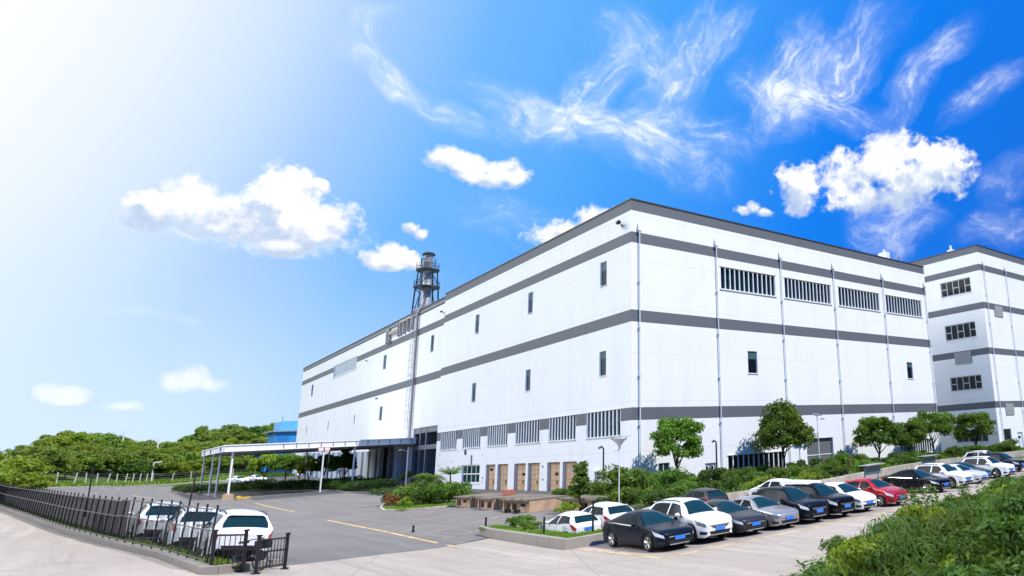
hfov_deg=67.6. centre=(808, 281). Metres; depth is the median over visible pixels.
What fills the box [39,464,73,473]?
hill tree
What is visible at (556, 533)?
planter grass
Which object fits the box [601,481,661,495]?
shrub
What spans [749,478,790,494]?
parked car
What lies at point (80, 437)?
hill tree
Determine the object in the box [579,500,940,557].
yellow car row marking
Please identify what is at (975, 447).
shrub
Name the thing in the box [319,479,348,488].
hedge
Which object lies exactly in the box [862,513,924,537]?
bank bush
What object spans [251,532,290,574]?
gate panel
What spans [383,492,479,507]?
island soil
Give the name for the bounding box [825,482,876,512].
parked car
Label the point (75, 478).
wire fence
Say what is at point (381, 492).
shrub
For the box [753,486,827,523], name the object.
parked car
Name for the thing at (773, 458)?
louvre window
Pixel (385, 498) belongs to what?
shrub
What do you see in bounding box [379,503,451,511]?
island kerb
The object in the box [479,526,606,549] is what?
planter wall
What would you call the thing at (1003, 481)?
bank bush
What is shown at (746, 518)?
parked car
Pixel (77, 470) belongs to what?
hill tree
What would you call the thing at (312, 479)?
hedge
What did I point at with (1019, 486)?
bank bush
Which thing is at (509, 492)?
terracotta box
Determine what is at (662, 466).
window
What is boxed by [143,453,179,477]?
hill tree
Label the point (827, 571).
bank weed
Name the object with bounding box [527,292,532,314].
window
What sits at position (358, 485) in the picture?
hedge
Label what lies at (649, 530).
parked car
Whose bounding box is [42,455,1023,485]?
ground
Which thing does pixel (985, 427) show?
round tree
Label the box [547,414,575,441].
louvre window
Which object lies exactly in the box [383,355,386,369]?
window
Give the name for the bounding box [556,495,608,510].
storage bunker
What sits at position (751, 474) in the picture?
shrub
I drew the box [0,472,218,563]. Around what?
yard fence
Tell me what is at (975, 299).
office building
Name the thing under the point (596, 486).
shrub
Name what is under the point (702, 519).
parked car
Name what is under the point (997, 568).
bank bush
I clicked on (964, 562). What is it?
bank bush
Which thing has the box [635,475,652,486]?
shrub
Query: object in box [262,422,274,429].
hill tree
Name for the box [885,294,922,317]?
louvre window
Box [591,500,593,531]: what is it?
planter post
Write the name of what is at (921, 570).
bank bush
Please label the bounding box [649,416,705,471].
round tree
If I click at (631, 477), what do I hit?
shrub
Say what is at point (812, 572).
bank weed
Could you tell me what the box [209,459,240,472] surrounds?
hill tree
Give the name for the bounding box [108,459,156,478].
hill tree
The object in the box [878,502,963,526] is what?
bank bush
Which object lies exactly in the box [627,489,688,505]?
shrub
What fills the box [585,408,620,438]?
louvre window
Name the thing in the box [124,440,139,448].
hill tree
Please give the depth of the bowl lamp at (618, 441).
44.27 m
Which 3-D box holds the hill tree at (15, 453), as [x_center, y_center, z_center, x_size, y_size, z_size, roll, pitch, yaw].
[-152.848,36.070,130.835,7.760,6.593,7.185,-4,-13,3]
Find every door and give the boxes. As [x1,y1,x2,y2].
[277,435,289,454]
[488,464,494,488]
[499,464,507,489]
[516,463,525,489]
[530,463,539,489]
[550,462,559,490]
[565,461,576,487]
[1003,429,1010,440]
[1017,432,1022,447]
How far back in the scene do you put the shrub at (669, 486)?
49.47 m
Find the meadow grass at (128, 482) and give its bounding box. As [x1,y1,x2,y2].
[9,471,294,486]
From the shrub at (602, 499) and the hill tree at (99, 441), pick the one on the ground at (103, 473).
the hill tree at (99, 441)
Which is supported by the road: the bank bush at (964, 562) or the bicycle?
the bicycle
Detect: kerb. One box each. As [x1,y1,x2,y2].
[0,506,278,574]
[47,476,284,487]
[179,490,391,494]
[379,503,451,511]
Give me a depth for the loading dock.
54.01 m
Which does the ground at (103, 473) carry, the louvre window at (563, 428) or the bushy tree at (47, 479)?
the bushy tree at (47, 479)
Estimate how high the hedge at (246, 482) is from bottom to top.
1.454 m
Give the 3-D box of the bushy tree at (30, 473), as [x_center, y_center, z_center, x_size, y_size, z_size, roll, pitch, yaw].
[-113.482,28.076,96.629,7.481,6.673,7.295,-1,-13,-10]
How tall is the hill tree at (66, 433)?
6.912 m
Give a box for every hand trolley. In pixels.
[503,498,513,512]
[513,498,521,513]
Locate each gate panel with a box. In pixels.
[209,529,249,572]
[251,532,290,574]
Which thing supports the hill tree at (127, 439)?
on the ground at (103, 473)
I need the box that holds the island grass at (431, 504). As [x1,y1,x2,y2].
[381,501,455,510]
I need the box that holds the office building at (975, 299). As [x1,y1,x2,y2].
[908,244,1023,451]
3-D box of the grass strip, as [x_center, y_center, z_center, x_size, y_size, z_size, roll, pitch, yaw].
[-48.734,15.422,44.019,74.666,1.670,1.680,-13,-16,36]
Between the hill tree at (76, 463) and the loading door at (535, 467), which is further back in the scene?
the hill tree at (76, 463)
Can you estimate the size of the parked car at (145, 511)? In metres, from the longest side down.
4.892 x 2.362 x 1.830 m
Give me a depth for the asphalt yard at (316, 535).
50.67 m
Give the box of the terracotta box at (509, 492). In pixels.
[502,489,515,494]
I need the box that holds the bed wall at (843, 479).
[643,450,1023,508]
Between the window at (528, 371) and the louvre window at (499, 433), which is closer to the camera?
the window at (528, 371)
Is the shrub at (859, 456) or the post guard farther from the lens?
the post guard
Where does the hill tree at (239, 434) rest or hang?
on the ground at (103, 473)
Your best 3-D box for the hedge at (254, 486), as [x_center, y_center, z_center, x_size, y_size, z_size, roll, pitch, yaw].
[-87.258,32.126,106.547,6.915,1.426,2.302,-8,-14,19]
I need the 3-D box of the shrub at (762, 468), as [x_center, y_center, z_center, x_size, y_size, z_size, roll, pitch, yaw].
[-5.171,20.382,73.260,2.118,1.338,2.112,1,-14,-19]
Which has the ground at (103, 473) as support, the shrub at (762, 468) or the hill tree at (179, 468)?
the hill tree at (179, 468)
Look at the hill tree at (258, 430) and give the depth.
212.33 m
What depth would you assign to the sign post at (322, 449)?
100.33 m
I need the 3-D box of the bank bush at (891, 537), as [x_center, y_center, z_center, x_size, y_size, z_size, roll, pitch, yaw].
[2.618,6.544,16.253,2.649,1.160,2.662,-13,-14,28]
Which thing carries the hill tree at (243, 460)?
on the ground at (103, 473)
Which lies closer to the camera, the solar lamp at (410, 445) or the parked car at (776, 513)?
the parked car at (776, 513)
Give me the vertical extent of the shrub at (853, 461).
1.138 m
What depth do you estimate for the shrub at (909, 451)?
83.80 m
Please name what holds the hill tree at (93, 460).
on the ground at (103, 473)
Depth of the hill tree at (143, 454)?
164.35 m
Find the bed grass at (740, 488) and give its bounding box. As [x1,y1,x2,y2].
[549,447,1023,504]
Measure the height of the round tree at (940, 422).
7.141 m
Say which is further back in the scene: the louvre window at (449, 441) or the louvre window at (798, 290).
the louvre window at (449, 441)
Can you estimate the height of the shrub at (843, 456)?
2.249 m
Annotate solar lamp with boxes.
[399,444,414,485]
[810,413,824,463]
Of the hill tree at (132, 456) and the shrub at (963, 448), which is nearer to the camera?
the shrub at (963, 448)
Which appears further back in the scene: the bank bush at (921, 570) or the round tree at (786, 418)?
the round tree at (786, 418)
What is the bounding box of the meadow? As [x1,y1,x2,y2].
[58,477,127,480]
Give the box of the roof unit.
[878,249,889,257]
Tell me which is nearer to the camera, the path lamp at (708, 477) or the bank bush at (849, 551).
the bank bush at (849, 551)
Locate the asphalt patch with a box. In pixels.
[247,491,341,500]
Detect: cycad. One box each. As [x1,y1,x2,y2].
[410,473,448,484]
[437,465,465,500]
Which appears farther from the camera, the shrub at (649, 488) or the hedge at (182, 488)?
the hedge at (182, 488)
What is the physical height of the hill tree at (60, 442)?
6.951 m
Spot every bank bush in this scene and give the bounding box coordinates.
[809,558,848,575]
[818,535,845,562]
[822,562,853,575]
[824,536,917,575]
[843,532,885,541]
[843,565,881,575]
[852,535,879,541]
[855,527,964,575]
[859,567,900,575]
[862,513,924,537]
[865,524,923,568]
[867,530,907,542]
[869,529,963,572]
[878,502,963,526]
[879,559,948,575]
[893,506,982,545]
[894,550,978,575]
[901,562,973,575]
[921,534,991,564]
[925,507,964,524]
[931,494,958,510]
[939,543,1000,567]
[941,497,993,519]
[943,501,979,511]
[953,497,975,503]
[953,515,1022,559]
[953,557,985,568]
[957,551,1023,575]
[959,493,979,499]
[962,511,1023,564]
[974,489,1023,518]
[986,476,1016,492]
[992,481,1015,496]
[1003,481,1023,494]
[1009,473,1023,480]
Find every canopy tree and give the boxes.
[246,454,278,478]
[268,453,296,479]
[282,455,314,478]
[295,459,323,480]
[307,454,335,477]
[323,456,356,476]
[333,448,357,476]
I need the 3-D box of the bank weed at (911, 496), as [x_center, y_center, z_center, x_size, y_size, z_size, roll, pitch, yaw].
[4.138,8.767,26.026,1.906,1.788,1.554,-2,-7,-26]
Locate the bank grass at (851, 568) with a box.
[775,495,1023,575]
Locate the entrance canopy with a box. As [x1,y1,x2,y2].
[199,438,415,496]
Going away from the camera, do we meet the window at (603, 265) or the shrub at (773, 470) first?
the shrub at (773, 470)
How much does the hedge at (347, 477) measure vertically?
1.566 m
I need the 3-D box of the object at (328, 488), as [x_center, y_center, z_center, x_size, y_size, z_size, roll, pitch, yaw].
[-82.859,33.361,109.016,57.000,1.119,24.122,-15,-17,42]
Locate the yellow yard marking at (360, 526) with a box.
[134,495,455,546]
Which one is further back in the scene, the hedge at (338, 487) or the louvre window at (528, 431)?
the hedge at (338, 487)
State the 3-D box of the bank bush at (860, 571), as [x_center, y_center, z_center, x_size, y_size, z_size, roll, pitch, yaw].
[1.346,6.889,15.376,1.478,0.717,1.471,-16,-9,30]
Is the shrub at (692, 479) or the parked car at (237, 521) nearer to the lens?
the parked car at (237, 521)
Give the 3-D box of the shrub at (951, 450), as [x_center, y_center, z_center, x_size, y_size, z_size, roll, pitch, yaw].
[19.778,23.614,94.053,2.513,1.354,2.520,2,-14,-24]
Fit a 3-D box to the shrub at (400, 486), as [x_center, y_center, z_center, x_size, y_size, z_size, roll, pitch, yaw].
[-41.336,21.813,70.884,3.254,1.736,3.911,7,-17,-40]
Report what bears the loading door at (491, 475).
in the factory building at (546, 365)
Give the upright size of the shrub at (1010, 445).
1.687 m
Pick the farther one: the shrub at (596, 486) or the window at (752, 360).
the window at (752, 360)
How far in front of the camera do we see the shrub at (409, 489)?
65.11 m
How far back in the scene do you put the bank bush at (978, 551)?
14.87 m
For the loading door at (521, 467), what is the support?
in the factory building at (546, 365)
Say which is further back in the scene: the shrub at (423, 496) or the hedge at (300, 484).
the hedge at (300, 484)
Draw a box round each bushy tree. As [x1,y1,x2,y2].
[0,455,52,486]
[0,461,12,483]
[15,474,57,488]
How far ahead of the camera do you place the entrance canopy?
103.10 m
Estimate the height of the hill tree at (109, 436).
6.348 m
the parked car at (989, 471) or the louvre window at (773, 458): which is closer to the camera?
the parked car at (989, 471)
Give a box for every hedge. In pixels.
[171,483,197,491]
[172,482,208,490]
[177,485,205,492]
[184,483,230,493]
[210,484,245,492]
[230,479,262,484]
[232,481,268,490]
[247,478,276,482]
[257,481,294,490]
[269,478,307,483]
[286,480,317,489]
[298,478,326,482]
[312,480,329,487]
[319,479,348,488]
[322,475,363,480]
[330,480,355,488]
[336,483,354,489]
[339,480,376,490]
[359,477,398,486]
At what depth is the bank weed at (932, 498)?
25.18 m
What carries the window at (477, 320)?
in the factory building at (546, 365)
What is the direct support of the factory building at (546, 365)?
on the ground at (103, 473)
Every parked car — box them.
[127,501,184,538]
[158,507,219,547]
[192,509,273,559]
[226,476,248,483]
[246,475,265,480]
[539,511,600,532]
[582,502,633,527]
[602,509,693,551]
[649,497,732,543]
[680,488,728,501]
[705,499,766,536]
[732,495,798,529]
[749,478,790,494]
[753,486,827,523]
[787,482,854,518]
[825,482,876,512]
[845,478,907,506]
[881,469,950,492]
[915,463,972,488]
[949,462,991,476]
[949,464,987,483]
[962,456,1014,477]
[963,450,991,459]
[979,452,1023,470]
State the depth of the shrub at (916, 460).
78.38 m
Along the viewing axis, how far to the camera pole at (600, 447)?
60.41 m
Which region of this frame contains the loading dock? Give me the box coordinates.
[453,493,569,512]
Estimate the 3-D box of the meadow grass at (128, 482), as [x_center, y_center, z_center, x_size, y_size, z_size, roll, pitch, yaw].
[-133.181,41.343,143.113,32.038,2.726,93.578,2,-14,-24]
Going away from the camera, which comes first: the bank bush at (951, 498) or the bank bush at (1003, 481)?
the bank bush at (951, 498)
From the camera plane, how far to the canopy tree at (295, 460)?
121.67 m
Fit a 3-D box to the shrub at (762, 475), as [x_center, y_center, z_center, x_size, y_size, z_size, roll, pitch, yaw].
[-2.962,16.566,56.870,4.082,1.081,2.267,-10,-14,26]
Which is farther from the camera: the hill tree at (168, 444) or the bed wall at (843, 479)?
the hill tree at (168, 444)
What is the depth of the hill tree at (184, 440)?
200.52 m
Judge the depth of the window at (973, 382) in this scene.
113.32 m
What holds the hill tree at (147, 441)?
on the ground at (103, 473)
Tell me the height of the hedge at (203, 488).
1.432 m
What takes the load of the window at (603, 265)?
in the factory building at (546, 365)
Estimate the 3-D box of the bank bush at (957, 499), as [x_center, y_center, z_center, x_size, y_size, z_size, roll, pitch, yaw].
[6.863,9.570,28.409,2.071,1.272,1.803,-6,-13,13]
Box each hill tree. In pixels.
[1,455,50,469]
[2,444,31,454]
[6,451,28,455]
[9,446,54,454]
[16,446,56,453]
[24,448,74,471]
[27,435,76,448]
[37,430,74,440]
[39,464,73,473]
[44,454,83,475]
[49,458,80,478]
[56,448,84,458]
[60,431,96,444]
[60,447,83,450]
[66,443,102,452]
[72,442,100,448]
[76,447,126,474]
[77,454,107,476]
[85,433,121,442]
[92,437,110,446]
[97,449,141,472]
[107,439,132,452]
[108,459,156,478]
[118,435,135,443]
[120,449,158,464]
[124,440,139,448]
[129,446,141,450]
[137,439,156,444]
[137,443,154,446]
[137,445,156,451]
[139,446,157,451]
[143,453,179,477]
[150,448,187,459]
[156,441,180,447]
[156,458,172,475]
[158,442,178,448]
[162,460,205,477]
[169,442,210,455]
[175,451,218,474]
[177,435,189,442]
[185,439,222,448]
[188,425,208,441]
[191,430,238,441]
[207,441,235,448]
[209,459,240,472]
[214,437,244,445]
[216,455,256,468]
[217,424,249,432]
[225,455,259,471]
[226,428,258,441]
[242,438,266,455]
[247,426,269,435]
[259,430,273,436]
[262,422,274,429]
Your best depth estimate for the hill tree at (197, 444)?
190.19 m
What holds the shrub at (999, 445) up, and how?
on the shrub bed soil at (636, 507)
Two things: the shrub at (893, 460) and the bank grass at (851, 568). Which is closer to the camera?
the bank grass at (851, 568)
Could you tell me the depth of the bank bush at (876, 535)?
20.25 m
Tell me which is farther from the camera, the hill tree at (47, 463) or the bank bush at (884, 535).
the hill tree at (47, 463)
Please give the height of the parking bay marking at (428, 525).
0.001 m
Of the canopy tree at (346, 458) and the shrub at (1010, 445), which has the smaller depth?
the shrub at (1010, 445)
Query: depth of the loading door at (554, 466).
76.42 m
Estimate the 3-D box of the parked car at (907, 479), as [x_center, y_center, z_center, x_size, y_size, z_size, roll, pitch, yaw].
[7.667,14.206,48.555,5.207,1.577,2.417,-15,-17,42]
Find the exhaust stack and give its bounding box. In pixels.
[411,252,439,312]
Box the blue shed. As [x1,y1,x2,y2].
[257,417,297,472]
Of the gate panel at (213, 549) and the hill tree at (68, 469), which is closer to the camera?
the gate panel at (213, 549)
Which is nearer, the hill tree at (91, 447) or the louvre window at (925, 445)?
the louvre window at (925, 445)
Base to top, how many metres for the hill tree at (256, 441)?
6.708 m
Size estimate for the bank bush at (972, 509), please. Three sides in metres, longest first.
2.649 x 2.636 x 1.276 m
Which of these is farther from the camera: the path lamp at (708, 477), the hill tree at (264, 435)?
the hill tree at (264, 435)
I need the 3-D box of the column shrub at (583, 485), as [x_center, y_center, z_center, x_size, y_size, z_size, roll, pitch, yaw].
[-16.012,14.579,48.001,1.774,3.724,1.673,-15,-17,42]
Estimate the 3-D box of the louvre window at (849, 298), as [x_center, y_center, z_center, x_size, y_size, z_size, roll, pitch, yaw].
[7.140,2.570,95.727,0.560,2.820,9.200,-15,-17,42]
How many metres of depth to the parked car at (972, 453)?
71.70 m
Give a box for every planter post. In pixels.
[543,517,544,533]
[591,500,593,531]
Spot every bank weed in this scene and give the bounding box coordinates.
[795,553,848,575]
[800,557,835,575]
[894,484,930,517]
[905,483,950,511]
[917,499,938,514]
[952,480,970,496]
[966,484,996,502]
[976,480,998,496]
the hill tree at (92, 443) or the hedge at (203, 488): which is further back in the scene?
the hill tree at (92, 443)
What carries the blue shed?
on the ground at (103, 473)
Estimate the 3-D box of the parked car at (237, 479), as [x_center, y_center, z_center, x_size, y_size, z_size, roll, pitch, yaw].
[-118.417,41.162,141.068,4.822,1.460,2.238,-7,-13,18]
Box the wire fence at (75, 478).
[41,469,255,483]
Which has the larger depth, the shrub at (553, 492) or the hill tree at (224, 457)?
the hill tree at (224, 457)
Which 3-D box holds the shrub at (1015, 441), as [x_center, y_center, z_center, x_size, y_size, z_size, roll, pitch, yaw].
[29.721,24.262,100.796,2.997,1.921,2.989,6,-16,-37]
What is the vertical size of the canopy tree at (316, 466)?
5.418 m
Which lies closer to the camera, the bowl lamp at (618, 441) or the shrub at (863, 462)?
the bowl lamp at (618, 441)
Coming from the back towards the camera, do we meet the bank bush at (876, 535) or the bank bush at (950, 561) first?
the bank bush at (876, 535)
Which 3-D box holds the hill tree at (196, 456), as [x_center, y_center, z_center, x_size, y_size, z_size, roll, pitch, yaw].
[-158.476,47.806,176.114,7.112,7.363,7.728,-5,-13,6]
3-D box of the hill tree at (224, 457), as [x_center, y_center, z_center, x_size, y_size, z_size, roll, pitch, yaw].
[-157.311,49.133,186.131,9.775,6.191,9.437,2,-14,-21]
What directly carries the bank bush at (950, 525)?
on the bank
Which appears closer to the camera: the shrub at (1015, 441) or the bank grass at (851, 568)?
the bank grass at (851, 568)
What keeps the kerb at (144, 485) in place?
on the asphalt yard at (316, 535)
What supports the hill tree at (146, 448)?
on the ground at (103, 473)
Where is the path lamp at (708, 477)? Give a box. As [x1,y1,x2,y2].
[708,464,710,487]
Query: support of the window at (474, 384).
in the factory building at (546, 365)
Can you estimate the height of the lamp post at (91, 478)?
3.910 m
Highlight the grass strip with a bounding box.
[14,509,245,569]
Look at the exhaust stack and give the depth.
131.81 m
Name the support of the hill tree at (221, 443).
on the ground at (103, 473)
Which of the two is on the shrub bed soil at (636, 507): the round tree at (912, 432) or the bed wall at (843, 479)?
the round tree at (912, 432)
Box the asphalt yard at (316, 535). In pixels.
[32,476,585,565]
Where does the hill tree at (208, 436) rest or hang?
on the ground at (103, 473)
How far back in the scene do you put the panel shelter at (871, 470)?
60.70 m
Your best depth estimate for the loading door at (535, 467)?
79.79 m
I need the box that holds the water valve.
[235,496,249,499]
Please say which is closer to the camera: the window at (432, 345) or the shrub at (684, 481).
the shrub at (684, 481)
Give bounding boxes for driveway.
[0,510,119,549]
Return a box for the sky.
[0,0,1023,453]
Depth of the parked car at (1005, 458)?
62.92 m
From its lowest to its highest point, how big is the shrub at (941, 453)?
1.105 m
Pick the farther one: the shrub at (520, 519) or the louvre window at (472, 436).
the louvre window at (472, 436)
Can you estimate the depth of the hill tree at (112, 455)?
152.34 m
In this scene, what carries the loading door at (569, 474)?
in the factory building at (546, 365)
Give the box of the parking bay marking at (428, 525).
[344,510,503,539]
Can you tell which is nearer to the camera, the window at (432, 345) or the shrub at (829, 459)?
the shrub at (829, 459)
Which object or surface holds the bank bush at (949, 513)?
on the bank
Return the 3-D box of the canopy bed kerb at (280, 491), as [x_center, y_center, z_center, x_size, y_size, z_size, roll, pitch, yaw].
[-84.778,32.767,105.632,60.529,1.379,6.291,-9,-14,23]
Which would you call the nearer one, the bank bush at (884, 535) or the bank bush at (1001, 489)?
the bank bush at (884, 535)
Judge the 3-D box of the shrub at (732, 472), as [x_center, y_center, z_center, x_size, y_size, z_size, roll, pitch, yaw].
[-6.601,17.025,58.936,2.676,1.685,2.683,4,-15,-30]
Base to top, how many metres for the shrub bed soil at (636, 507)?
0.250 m
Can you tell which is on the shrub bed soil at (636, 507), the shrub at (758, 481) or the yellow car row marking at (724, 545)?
the shrub at (758, 481)
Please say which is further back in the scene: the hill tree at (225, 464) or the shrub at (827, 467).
the hill tree at (225, 464)
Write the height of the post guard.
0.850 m
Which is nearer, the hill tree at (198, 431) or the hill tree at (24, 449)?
the hill tree at (24, 449)
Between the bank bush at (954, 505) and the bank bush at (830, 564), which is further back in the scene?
the bank bush at (954, 505)
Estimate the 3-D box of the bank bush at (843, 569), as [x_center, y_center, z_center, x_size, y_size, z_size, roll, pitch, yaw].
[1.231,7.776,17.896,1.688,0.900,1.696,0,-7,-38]
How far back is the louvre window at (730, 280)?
81.18 m
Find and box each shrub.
[368,487,398,502]
[382,492,402,503]
[385,491,410,505]
[391,485,425,501]
[394,482,423,489]
[396,496,412,505]
[398,470,412,485]
[411,478,441,495]
[411,483,447,502]
[425,480,473,500]
[431,481,471,501]
[504,514,536,526]
[520,520,542,529]
[551,488,569,494]
[553,501,580,511]
[558,489,582,496]
[567,460,593,510]
[589,479,610,495]
[595,496,616,502]
[596,463,659,499]
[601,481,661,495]
[606,485,642,502]
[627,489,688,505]
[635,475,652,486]
[637,491,672,504]
[641,485,656,492]
[645,465,689,490]
[653,482,707,494]
[656,483,693,496]
[671,479,700,488]
[677,476,707,484]
[685,467,722,482]
[696,474,750,490]
[706,467,744,482]
[720,467,747,485]
[740,465,756,474]
[743,474,775,486]
[746,470,765,483]
[753,473,789,478]
[755,464,769,471]
[767,465,795,477]
[786,465,808,476]
[787,457,822,468]
[794,471,822,479]
[802,466,830,479]
[806,466,828,479]
[816,457,841,465]
[816,460,839,473]
[829,467,852,475]
[830,450,856,467]
[841,458,863,466]
[850,452,871,461]
[851,460,879,469]
[869,457,894,463]
[884,458,901,463]
[888,449,926,456]
[889,455,912,463]
[893,451,915,455]
[906,452,930,460]
[907,456,921,462]
[933,451,946,457]
[934,455,944,459]
[940,447,956,454]
[945,451,967,457]
[955,445,968,451]
[965,444,985,450]
[994,442,1011,451]
[1002,438,1019,443]
[1002,442,1021,451]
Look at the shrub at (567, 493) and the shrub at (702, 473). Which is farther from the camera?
the shrub at (702, 473)
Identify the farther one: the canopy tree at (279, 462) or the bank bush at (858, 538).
the canopy tree at (279, 462)
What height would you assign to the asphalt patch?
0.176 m
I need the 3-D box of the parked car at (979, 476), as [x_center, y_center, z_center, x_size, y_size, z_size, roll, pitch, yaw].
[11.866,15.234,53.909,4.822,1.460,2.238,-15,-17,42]
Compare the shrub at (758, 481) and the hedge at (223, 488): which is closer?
the shrub at (758, 481)
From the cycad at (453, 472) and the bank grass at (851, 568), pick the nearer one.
the bank grass at (851, 568)
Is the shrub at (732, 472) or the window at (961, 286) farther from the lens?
the window at (961, 286)
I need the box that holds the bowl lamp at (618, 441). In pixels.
[609,436,627,502]
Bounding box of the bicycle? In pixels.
[228,537,272,570]
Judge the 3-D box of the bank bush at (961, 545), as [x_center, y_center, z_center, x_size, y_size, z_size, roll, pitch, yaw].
[3.379,6.229,15.383,1.971,1.035,1.962,4,-12,-34]
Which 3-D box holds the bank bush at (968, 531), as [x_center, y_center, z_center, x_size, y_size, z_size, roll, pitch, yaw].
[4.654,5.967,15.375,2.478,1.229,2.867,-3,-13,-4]
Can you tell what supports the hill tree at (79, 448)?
on the ground at (103, 473)
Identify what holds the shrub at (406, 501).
on the island soil at (420, 502)
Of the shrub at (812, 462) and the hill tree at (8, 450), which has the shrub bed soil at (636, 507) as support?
the shrub at (812, 462)
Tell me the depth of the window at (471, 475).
92.40 m
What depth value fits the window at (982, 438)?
110.98 m
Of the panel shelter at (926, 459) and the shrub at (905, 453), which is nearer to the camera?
the panel shelter at (926, 459)
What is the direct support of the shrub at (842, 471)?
on the shrub bed soil at (636, 507)
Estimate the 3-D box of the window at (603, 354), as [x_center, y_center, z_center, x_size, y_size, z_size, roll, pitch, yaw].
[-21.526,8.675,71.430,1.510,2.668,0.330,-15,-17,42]
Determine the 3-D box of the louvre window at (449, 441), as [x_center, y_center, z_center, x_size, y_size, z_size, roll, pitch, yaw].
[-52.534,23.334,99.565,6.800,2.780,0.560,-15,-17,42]
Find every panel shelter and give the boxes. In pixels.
[859,463,884,478]
[916,454,938,463]
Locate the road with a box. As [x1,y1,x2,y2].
[0,459,1023,575]
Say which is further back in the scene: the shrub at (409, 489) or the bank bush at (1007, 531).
the shrub at (409, 489)
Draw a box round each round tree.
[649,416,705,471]
[750,398,819,467]
[852,416,906,460]
[888,420,929,450]
[907,409,956,453]
[951,411,997,443]
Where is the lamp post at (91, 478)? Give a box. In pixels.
[87,466,96,496]
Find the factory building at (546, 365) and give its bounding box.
[293,198,941,490]
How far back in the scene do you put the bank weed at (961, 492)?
31.90 m
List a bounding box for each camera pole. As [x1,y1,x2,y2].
[598,446,603,482]
[712,440,717,468]
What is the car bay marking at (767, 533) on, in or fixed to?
on the road
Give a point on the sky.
(204, 203)
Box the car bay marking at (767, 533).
[666,501,909,549]
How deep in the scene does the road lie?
26.16 m
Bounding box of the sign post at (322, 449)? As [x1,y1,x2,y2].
[317,447,329,491]
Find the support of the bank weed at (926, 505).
on the bank
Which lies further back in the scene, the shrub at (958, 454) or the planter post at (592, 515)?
the shrub at (958, 454)
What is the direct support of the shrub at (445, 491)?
on the island soil at (420, 502)
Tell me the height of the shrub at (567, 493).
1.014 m
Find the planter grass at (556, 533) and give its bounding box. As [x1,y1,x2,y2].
[479,524,602,537]
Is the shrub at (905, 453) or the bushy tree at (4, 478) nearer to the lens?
the shrub at (905, 453)
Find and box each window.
[333,356,356,378]
[379,406,382,420]
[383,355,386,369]
[429,335,433,352]
[439,430,456,450]
[460,464,479,483]
[461,427,480,448]
[470,383,475,402]
[475,314,479,333]
[486,423,507,446]
[514,419,539,444]
[524,369,530,391]
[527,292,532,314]
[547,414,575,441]
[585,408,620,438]
[599,261,606,287]
[599,351,605,376]
[659,463,668,470]
[719,265,776,296]
[727,451,782,470]
[748,351,756,373]
[783,276,832,304]
[838,286,880,311]
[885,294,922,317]
[901,438,933,452]
[906,362,912,378]
[941,277,971,298]
[945,321,976,341]
[950,374,982,391]
[956,430,988,443]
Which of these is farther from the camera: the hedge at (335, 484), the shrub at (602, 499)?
the hedge at (335, 484)
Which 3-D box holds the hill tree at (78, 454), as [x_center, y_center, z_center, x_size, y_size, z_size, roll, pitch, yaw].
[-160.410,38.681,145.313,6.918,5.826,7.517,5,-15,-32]
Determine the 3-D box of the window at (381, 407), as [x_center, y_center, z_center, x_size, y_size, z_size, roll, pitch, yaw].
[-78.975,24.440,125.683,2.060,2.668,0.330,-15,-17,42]
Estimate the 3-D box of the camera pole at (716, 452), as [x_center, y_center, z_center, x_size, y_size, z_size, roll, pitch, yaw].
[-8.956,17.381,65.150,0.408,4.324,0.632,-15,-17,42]
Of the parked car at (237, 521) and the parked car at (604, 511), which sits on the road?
the parked car at (604, 511)
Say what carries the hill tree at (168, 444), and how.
on the ground at (103, 473)
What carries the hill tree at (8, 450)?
on the ground at (103, 473)
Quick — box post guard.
[222,494,233,500]
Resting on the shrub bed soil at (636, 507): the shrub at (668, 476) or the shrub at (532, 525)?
the shrub at (668, 476)
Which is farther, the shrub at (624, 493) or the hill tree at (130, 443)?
the hill tree at (130, 443)
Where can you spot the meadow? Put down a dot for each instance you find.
(81, 478)
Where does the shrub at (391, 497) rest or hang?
on the island soil at (420, 502)
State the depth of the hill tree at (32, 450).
145.41 m
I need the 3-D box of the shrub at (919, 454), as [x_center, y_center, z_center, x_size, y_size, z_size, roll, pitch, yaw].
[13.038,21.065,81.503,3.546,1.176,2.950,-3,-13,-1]
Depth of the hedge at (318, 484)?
104.02 m
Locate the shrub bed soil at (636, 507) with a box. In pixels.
[624,467,885,509]

